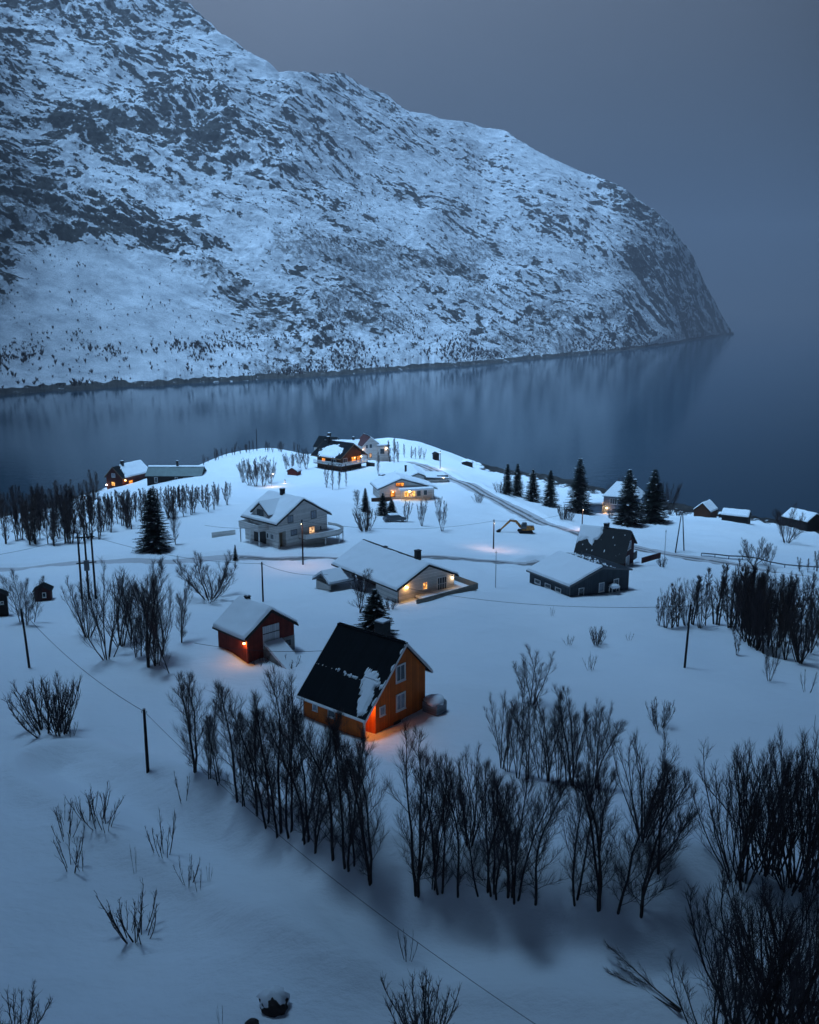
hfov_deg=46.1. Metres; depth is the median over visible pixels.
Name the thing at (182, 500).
birch tree
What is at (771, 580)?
birch tree
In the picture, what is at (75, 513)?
birch tree
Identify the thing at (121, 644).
birch tree
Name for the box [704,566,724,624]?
birch tree
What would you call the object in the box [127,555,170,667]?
birch tree
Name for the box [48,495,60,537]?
birch tree
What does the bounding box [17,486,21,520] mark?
birch tree
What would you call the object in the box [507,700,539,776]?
birch tree
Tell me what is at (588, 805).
birch tree
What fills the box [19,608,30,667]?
utility pole
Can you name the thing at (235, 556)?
spruce tree
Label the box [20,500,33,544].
birch tree
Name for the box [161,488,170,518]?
birch tree
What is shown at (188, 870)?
willow shrub
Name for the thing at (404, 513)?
birch tree
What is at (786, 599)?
birch tree
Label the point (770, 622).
birch tree
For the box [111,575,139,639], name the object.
birch tree
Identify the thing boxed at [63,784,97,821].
willow shrub
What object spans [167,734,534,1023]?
power line
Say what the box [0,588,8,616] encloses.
garden hut
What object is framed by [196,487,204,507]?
birch tree
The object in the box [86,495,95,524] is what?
birch tree
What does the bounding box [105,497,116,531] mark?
birch tree
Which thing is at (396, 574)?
white bungalow
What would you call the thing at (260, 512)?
window
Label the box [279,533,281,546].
entrance door
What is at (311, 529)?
window
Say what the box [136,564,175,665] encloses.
birch tree
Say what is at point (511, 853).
birch tree
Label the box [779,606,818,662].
birch tree
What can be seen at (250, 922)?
ground
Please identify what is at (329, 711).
window
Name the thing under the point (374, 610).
spruce tree
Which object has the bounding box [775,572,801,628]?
birch tree
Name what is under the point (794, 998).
willow tree
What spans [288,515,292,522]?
window
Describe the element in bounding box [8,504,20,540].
birch tree
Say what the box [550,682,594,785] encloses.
birch tree
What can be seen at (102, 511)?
birch tree
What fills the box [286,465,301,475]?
garden shed
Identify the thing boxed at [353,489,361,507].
bush
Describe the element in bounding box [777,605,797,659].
birch tree
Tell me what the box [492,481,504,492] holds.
bush
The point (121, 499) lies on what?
birch tree
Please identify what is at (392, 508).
spruce tree
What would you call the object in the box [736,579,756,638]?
birch tree
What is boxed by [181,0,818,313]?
sky
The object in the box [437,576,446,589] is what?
window
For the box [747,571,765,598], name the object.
birch tree
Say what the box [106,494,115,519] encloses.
birch tree
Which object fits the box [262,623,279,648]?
barn door
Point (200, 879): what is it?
willow shrub
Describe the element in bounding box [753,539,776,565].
birch tree
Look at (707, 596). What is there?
birch tree
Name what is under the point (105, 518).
birch tree
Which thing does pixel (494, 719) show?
birch tree
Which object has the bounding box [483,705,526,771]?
birch tree
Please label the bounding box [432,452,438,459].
shore shed
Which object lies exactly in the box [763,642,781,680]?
birch tree
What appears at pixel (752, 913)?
willow tree
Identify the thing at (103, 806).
willow shrub
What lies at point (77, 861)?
willow shrub
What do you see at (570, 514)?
bush
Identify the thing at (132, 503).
birch tree
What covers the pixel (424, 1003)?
willow bush
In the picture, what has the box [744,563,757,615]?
birch tree
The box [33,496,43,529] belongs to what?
birch tree
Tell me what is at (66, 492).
birch tree
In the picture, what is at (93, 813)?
willow shrub
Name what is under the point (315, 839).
birch tree
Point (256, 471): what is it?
birch tree
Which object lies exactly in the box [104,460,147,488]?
waterside red house
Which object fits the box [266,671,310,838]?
birch tree
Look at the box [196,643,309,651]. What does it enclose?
power line
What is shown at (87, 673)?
power line
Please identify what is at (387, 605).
shrub
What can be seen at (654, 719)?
shrub
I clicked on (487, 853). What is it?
birch tree
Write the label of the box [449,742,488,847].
birch tree
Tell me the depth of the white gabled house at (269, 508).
167.01 m
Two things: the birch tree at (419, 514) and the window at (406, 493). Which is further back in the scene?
the window at (406, 493)
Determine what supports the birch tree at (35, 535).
on the ground
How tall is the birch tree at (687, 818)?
10.538 m
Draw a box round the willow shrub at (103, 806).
[90,791,119,832]
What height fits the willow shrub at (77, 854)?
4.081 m
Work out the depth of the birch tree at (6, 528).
181.65 m
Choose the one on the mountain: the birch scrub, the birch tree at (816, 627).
the birch scrub
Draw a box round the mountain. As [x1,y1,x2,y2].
[0,0,733,395]
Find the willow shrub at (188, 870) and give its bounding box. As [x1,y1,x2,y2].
[173,854,199,884]
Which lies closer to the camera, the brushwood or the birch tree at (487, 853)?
the birch tree at (487, 853)
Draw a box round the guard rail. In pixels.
[701,553,815,568]
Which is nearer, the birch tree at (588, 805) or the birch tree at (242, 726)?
the birch tree at (588, 805)
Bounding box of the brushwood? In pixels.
[275,653,300,668]
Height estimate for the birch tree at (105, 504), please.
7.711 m
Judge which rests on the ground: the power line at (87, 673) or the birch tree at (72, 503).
the birch tree at (72, 503)
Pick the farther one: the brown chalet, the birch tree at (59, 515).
the brown chalet
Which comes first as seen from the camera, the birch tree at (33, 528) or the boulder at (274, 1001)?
the boulder at (274, 1001)
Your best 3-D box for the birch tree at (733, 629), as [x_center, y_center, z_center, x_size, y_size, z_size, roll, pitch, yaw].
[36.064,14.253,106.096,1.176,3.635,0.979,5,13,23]
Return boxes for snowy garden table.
[608,583,619,591]
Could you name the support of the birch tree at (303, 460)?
on the ground
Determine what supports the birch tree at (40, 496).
on the ground
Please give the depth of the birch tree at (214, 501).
202.84 m
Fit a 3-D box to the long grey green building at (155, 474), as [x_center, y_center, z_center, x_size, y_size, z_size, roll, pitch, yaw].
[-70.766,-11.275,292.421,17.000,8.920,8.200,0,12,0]
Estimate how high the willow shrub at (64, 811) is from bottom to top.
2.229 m
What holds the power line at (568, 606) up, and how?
attached to the utility pole at (686, 646)
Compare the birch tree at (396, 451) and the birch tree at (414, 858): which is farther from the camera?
the birch tree at (396, 451)
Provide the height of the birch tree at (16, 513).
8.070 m
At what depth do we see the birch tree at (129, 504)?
186.85 m
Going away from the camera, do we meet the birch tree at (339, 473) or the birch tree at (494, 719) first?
the birch tree at (494, 719)
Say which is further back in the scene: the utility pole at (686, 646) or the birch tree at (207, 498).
the birch tree at (207, 498)
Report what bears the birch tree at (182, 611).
on the ground
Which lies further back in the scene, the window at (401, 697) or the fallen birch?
the window at (401, 697)
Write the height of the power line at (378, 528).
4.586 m
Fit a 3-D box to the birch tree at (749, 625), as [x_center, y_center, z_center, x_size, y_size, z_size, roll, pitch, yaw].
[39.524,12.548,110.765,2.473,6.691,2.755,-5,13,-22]
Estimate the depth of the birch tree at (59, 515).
179.83 m
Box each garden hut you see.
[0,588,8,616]
[32,582,53,601]
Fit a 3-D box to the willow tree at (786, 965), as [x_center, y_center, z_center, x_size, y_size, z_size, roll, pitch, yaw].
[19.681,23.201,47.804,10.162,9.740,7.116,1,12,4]
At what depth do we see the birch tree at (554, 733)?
72.35 m
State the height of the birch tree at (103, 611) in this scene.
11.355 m
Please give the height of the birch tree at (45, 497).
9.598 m
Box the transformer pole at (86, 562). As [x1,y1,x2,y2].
[74,533,96,598]
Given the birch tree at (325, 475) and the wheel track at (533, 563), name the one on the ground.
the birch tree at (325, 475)
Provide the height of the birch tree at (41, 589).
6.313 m
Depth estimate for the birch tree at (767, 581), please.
120.78 m
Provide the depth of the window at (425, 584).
126.51 m
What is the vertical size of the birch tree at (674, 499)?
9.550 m
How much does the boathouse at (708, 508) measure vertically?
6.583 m
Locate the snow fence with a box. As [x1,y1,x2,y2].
[212,530,234,537]
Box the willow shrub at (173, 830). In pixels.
[152,808,176,857]
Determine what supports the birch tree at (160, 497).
on the ground
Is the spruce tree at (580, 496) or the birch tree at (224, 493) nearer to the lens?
the birch tree at (224, 493)
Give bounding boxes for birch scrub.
[0,9,713,387]
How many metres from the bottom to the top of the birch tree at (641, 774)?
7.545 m
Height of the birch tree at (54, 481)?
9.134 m
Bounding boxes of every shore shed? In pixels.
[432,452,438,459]
[461,459,472,466]
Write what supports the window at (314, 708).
in the orange house at (373, 682)
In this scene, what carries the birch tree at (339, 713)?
on the ground
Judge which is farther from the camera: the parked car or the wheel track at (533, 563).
the parked car
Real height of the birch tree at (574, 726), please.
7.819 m
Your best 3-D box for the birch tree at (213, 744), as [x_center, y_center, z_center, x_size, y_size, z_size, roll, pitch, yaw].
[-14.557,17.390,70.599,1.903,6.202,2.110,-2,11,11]
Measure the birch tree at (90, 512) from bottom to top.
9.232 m
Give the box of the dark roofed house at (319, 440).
[313,432,338,456]
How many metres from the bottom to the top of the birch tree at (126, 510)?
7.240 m
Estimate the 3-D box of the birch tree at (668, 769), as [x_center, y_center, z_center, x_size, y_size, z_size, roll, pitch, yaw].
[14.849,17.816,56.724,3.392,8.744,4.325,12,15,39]
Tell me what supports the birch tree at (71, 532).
on the ground
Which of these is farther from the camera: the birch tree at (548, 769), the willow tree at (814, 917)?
the birch tree at (548, 769)
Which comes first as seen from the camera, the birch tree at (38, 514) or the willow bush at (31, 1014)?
the willow bush at (31, 1014)
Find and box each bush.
[0,980,55,1023]
[1,674,81,737]
[27,671,80,736]
[62,722,77,734]
[352,505,376,531]
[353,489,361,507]
[380,966,461,1023]
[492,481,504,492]
[557,504,570,518]
[560,507,575,520]
[656,557,667,566]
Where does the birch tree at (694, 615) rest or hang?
on the ground
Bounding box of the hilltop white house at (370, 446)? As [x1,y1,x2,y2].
[358,433,388,460]
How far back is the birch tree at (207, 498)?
201.69 m
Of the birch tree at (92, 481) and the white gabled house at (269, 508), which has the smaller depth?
the white gabled house at (269, 508)
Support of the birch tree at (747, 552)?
on the ground
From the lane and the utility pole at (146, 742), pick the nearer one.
the utility pole at (146, 742)
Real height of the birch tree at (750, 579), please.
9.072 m
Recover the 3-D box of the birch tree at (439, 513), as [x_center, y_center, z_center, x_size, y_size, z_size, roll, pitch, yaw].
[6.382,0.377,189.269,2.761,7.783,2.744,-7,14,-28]
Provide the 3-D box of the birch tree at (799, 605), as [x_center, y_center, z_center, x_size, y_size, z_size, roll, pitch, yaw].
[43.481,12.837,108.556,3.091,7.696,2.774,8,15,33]
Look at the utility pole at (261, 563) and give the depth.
125.92 m
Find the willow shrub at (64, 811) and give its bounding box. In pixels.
[53,798,72,824]
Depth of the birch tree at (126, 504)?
189.46 m
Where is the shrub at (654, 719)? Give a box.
[645,696,674,730]
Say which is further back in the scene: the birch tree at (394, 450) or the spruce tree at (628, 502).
the birch tree at (394, 450)
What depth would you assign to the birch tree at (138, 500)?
187.41 m
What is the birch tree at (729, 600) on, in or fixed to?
on the ground
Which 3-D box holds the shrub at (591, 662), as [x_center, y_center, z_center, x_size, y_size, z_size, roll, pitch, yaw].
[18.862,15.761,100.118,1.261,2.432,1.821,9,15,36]
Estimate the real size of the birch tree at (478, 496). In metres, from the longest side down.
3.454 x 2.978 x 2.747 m
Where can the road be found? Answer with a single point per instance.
(544, 520)
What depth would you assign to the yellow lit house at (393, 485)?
231.71 m
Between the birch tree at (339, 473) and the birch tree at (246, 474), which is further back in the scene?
the birch tree at (246, 474)
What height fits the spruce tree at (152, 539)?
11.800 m
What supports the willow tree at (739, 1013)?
on the ground
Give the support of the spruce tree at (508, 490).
on the ground
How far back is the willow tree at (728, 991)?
49.20 m
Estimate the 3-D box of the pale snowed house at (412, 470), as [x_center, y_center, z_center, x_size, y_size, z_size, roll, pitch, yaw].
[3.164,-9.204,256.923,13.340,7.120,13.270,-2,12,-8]
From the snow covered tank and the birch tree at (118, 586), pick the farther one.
the birch tree at (118, 586)
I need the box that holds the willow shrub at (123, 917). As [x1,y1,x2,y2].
[106,900,137,932]
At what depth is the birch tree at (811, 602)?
115.29 m
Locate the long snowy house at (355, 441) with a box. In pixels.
[335,436,359,445]
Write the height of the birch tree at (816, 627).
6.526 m
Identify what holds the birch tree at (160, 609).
on the ground
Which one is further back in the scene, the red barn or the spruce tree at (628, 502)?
the spruce tree at (628, 502)
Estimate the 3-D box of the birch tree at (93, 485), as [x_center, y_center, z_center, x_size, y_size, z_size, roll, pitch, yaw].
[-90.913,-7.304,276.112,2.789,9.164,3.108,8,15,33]
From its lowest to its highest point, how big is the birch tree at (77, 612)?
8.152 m
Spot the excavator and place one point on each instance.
(526, 528)
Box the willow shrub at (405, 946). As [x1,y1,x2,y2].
[397,929,417,961]
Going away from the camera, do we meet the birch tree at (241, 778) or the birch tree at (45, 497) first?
the birch tree at (241, 778)
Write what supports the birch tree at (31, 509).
on the ground
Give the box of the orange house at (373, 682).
[296,618,432,738]
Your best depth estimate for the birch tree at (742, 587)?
120.25 m
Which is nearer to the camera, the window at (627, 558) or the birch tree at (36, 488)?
the window at (627, 558)
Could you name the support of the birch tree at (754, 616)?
on the ground
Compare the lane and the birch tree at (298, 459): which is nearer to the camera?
the lane
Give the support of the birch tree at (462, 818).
on the ground
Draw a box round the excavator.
[496,520,533,533]
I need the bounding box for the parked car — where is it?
[383,513,406,521]
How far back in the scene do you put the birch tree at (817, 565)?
173.81 m
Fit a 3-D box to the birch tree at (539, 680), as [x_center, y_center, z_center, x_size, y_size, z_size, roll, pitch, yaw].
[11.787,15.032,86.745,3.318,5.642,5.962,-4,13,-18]
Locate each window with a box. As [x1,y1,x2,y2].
[257,509,263,516]
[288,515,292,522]
[291,529,296,535]
[309,526,314,532]
[311,510,316,518]
[312,704,317,712]
[328,710,334,718]
[379,705,385,717]
[395,662,405,683]
[396,482,403,486]
[396,691,405,712]
[404,491,409,496]
[422,581,427,590]
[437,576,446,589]
[534,579,540,585]
[555,587,560,593]
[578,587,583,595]
[598,582,604,592]
[610,498,616,504]
[625,555,629,565]
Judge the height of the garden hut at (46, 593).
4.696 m
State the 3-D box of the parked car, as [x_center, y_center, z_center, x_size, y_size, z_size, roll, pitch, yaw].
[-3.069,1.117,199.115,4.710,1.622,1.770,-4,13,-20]
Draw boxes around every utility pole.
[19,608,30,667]
[141,708,149,772]
[260,562,263,601]
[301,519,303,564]
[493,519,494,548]
[675,513,686,552]
[683,603,692,667]
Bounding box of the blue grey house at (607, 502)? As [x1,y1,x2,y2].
[583,479,645,512]
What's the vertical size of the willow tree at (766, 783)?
9.821 m
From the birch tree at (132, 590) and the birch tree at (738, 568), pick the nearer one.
the birch tree at (132, 590)
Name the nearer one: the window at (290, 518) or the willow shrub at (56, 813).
the willow shrub at (56, 813)
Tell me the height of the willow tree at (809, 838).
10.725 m
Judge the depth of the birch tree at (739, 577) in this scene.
117.87 m
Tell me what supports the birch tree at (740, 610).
on the ground
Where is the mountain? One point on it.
(200, 74)
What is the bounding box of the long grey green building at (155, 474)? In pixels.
[145,460,206,485]
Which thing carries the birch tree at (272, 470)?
on the ground
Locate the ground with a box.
[0,438,818,1023]
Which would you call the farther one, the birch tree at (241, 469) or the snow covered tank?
the birch tree at (241, 469)
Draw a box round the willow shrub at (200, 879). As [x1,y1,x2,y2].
[191,865,202,890]
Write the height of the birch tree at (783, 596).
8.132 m
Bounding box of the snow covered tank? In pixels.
[422,694,446,715]
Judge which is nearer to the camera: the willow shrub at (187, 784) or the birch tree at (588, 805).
the birch tree at (588, 805)
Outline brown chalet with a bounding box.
[311,436,374,470]
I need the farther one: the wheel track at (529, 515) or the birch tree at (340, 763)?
the wheel track at (529, 515)
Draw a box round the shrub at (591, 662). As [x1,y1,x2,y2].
[584,652,596,670]
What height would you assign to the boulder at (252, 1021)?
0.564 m
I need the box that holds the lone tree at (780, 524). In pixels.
[772,501,805,542]
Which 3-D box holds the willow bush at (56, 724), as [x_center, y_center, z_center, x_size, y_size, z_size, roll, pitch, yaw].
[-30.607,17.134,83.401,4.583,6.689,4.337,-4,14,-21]
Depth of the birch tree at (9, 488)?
214.09 m
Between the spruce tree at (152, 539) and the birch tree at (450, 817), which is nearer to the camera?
the birch tree at (450, 817)
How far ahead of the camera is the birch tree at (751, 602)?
108.32 m
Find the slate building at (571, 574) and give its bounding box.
[526,550,632,596]
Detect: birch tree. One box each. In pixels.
[0,498,11,543]
[0,568,23,621]
[1,492,8,517]
[8,484,18,516]
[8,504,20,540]
[9,484,19,519]
[13,504,23,539]
[16,492,25,514]
[16,577,37,624]
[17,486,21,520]
[20,496,38,540]
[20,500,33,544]
[21,492,36,539]
[23,497,39,543]
[23,520,38,541]
[28,486,43,528]
[29,483,41,523]
[31,575,46,621]
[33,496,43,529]
[34,486,46,527]
[35,504,42,538]
[42,503,50,544]
[44,494,61,538]
[48,485,61,521]
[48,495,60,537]
[50,511,59,545]
[52,480,60,496]
[54,484,75,524]
[56,494,72,542]
[59,495,67,543]
[59,575,111,637]
[61,509,73,542]
[62,488,73,520]
[62,495,80,542]
[69,489,77,532]
[72,510,84,543]
[74,491,93,538]
[75,557,136,660]
[78,497,86,540]
[83,480,89,494]
[86,494,96,538]
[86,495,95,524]
[87,469,99,498]
[88,471,98,499]
[89,570,137,646]
[93,495,103,539]
[95,490,108,523]
[96,497,109,531]
[102,495,110,529]
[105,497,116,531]
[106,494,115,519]
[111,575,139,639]
[112,490,118,523]
[116,489,125,525]
[119,495,129,527]
[120,494,129,526]
[121,489,131,526]
[122,599,142,657]
[124,492,134,528]
[126,582,145,655]
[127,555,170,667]
[128,490,135,516]
[133,494,136,517]
[135,495,147,526]
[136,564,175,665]
[138,577,173,654]
[145,619,171,673]
[156,486,162,508]
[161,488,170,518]
[163,486,175,517]
[167,490,178,515]
[167,503,180,543]
[167,671,214,772]
[173,578,192,642]
[177,487,181,510]
[179,488,185,516]
[181,484,187,511]
[186,485,195,514]
[191,488,199,512]
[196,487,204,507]
[198,696,220,779]
[200,679,258,802]
[200,714,222,785]
[203,489,210,509]
[204,483,209,511]
[211,484,216,509]
[221,483,229,504]
[224,688,280,828]
[228,707,266,816]
[231,734,253,806]
[236,460,259,484]
[238,459,249,481]
[241,660,303,838]
[246,458,258,486]
[254,455,269,485]
[258,701,321,844]
[263,459,275,483]
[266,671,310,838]
[282,453,289,468]
[283,705,363,860]
[284,453,294,466]
[289,728,349,853]
[290,707,351,840]
[295,451,303,467]
[298,448,309,468]
[321,712,377,871]
[323,729,367,866]
[324,464,329,487]
[329,735,391,885]
[331,460,333,489]
[337,462,341,485]
[376,452,379,471]
[380,719,454,897]
[387,440,390,461]
[391,438,396,459]
[395,443,399,461]
[402,500,413,521]
[409,748,460,894]
[417,499,427,525]
[421,769,459,890]
[428,751,484,897]
[434,497,447,530]
[447,785,484,896]
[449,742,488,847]
[466,757,519,896]
[471,493,483,502]
[478,756,524,899]
[479,770,534,898]
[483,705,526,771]
[487,692,518,768]
[496,762,570,904]
[502,691,531,778]
[503,775,574,905]
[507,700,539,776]
[512,660,528,702]
[520,643,557,704]
[520,703,561,778]
[527,696,567,780]
[548,692,577,782]
[549,690,590,781]
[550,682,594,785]
[559,764,618,906]
[562,760,626,911]
[580,698,613,787]
[585,705,627,788]
[603,784,668,914]
[608,728,679,842]
[612,767,702,917]
[638,755,690,874]
[654,595,665,625]
[658,586,676,627]
[660,481,682,508]
[668,588,684,627]
[671,583,683,626]
[673,576,709,625]
[689,575,703,624]
[690,578,715,628]
[702,583,711,625]
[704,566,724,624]
[713,564,730,625]
[715,561,787,604]
[719,571,743,627]
[720,576,747,628]
[721,591,760,641]
[725,573,779,647]
[727,567,768,624]
[732,627,742,654]
[733,571,743,628]
[734,558,769,597]
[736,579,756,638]
[738,562,766,628]
[738,579,780,629]
[739,537,772,564]
[740,567,755,620]
[741,596,777,648]
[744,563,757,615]
[744,592,767,641]
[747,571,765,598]
[747,580,778,650]
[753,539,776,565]
[753,584,769,653]
[753,589,777,647]
[756,574,775,602]
[762,589,784,656]
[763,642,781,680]
[764,594,785,647]
[766,592,779,647]
[768,571,818,630]
[773,583,797,628]
[775,572,798,640]
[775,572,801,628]
[776,584,800,647]
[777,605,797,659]
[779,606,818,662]
[782,596,805,652]
[784,581,793,620]
[786,610,812,663]
[800,670,816,692]
[801,572,818,614]
[802,604,818,652]
[805,596,815,642]
[811,602,818,637]
[814,551,818,570]
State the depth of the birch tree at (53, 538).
179.15 m
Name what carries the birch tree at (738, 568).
on the ground
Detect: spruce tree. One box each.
[131,488,173,553]
[233,545,237,559]
[354,589,398,636]
[360,488,370,512]
[373,493,389,515]
[387,499,397,513]
[501,464,515,495]
[511,464,524,497]
[522,469,541,502]
[541,470,561,507]
[561,457,595,513]
[610,469,647,526]
[635,501,646,522]
[641,469,670,523]
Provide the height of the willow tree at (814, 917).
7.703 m
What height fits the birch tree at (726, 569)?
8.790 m
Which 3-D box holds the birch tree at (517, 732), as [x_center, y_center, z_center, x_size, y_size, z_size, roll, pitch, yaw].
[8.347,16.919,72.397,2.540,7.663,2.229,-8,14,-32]
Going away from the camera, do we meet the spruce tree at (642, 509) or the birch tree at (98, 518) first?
the birch tree at (98, 518)
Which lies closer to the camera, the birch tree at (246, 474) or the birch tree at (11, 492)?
the birch tree at (11, 492)
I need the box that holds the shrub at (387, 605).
[383,597,398,609]
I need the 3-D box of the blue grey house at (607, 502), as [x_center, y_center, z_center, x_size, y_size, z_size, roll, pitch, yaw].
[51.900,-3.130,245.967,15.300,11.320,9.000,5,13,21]
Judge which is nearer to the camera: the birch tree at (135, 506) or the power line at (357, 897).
the power line at (357, 897)
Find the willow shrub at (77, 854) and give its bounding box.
[51,826,84,872]
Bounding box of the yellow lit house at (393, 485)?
[370,472,437,501]
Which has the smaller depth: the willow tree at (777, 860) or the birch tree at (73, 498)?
the willow tree at (777, 860)
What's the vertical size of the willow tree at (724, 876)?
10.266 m
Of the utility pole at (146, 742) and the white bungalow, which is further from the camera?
the white bungalow
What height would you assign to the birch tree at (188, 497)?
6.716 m
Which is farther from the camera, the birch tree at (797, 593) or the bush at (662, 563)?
the bush at (662, 563)
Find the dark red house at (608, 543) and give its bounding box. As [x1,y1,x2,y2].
[574,522,660,565]
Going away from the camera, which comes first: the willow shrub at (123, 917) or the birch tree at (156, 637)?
the willow shrub at (123, 917)
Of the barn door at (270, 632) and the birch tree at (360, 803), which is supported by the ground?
the birch tree at (360, 803)
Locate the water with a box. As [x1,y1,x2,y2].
[0,313,818,519]
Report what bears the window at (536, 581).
in the slate building at (571, 574)
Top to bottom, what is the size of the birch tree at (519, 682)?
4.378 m
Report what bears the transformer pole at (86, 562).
on the ground
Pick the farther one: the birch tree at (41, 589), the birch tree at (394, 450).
the birch tree at (394, 450)
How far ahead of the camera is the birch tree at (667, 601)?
116.27 m
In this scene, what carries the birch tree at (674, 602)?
on the ground
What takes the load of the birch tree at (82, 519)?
on the ground
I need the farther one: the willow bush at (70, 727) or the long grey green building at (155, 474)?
the long grey green building at (155, 474)
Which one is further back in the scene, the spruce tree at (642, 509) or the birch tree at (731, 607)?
the spruce tree at (642, 509)
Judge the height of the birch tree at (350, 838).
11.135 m
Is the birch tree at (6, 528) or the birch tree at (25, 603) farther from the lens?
the birch tree at (6, 528)
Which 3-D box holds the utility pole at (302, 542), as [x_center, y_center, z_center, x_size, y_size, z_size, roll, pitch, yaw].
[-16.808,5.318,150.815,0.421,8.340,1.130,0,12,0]
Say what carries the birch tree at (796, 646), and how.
on the ground
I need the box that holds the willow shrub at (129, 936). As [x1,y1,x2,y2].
[114,893,159,944]
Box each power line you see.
[21,610,142,710]
[84,533,259,563]
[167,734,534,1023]
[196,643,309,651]
[305,521,490,528]
[408,588,682,607]
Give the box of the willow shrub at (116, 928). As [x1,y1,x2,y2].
[94,879,156,943]
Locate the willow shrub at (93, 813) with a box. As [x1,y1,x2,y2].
[80,780,123,829]
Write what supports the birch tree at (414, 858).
on the ground
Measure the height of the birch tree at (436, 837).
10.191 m
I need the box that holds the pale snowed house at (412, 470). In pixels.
[394,464,449,482]
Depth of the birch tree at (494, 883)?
57.84 m
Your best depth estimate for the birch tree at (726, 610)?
112.41 m
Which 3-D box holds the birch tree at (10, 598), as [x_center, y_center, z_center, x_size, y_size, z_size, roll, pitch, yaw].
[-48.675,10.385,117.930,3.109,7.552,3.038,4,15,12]
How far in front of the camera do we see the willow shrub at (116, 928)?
60.13 m
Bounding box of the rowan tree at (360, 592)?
[348,567,373,612]
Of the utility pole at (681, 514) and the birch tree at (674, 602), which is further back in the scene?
the utility pole at (681, 514)
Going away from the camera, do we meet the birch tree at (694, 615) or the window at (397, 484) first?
the birch tree at (694, 615)
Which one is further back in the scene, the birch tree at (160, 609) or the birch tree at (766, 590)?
the birch tree at (766, 590)
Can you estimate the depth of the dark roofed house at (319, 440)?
324.74 m
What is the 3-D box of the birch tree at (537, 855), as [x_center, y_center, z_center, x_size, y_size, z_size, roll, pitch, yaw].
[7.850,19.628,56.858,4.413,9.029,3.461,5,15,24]
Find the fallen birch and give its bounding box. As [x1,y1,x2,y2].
[604,942,681,1012]
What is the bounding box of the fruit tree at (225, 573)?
[172,549,238,603]
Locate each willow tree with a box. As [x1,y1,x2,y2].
[664,931,767,1023]
[681,858,818,1023]
[688,739,798,883]
[693,882,806,1023]
[695,722,818,875]
[698,884,818,1023]
[712,739,788,891]
[717,855,818,1023]
[719,856,818,1023]
[721,873,817,1023]
[725,740,806,876]
[726,726,818,895]
[749,729,818,892]
[761,876,818,1005]
[785,725,818,875]
[791,734,818,885]
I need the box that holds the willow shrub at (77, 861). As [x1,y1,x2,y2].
[71,848,83,871]
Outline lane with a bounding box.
[0,555,538,571]
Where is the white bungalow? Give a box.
[312,539,477,603]
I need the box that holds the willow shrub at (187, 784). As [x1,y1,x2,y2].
[173,770,191,801]
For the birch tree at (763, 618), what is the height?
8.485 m
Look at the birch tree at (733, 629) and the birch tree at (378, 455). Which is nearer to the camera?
the birch tree at (733, 629)
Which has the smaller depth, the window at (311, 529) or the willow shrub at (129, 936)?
the willow shrub at (129, 936)
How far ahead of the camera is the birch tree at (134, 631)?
99.90 m
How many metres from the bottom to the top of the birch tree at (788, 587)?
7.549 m
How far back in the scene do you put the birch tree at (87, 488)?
268.52 m
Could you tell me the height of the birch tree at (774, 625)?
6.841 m
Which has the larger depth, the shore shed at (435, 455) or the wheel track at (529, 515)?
the shore shed at (435, 455)
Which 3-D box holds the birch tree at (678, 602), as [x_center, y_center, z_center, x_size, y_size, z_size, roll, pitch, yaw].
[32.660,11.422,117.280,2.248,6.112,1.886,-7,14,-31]
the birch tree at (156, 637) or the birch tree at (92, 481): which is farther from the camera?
the birch tree at (92, 481)
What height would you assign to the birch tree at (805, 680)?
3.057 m
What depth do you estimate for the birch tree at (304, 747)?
59.85 m
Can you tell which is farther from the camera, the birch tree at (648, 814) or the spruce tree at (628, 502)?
the spruce tree at (628, 502)
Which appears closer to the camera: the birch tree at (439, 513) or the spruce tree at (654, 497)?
the birch tree at (439, 513)
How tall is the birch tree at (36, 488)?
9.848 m
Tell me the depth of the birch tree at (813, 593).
124.77 m
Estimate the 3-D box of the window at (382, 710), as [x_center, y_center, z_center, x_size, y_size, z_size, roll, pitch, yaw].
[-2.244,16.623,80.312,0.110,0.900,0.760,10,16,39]
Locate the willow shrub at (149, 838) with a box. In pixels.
[144,826,165,852]
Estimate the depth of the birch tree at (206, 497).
199.34 m
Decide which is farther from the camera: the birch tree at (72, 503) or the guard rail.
the birch tree at (72, 503)
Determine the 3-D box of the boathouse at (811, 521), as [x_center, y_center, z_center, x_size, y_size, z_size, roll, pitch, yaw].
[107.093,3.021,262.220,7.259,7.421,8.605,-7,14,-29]
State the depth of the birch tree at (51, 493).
204.62 m
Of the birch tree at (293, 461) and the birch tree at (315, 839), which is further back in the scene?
the birch tree at (293, 461)
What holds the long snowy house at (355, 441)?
on the ground
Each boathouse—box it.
[693,499,717,517]
[721,508,751,523]
[781,507,818,531]
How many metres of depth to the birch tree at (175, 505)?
193.52 m
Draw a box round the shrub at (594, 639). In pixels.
[589,626,606,645]
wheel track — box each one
[237,558,530,565]
[239,556,538,564]
[407,462,818,579]
[415,464,714,563]
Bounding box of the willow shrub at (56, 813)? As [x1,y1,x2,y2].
[51,799,83,842]
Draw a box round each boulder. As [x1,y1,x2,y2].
[245,1018,258,1023]
[256,985,289,1017]
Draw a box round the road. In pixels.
[380,460,818,579]
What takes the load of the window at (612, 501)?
in the blue grey house at (607, 502)
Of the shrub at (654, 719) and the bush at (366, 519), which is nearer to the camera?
the shrub at (654, 719)
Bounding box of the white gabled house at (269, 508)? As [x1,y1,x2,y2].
[238,487,343,548]
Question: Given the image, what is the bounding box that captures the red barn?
[212,594,302,668]

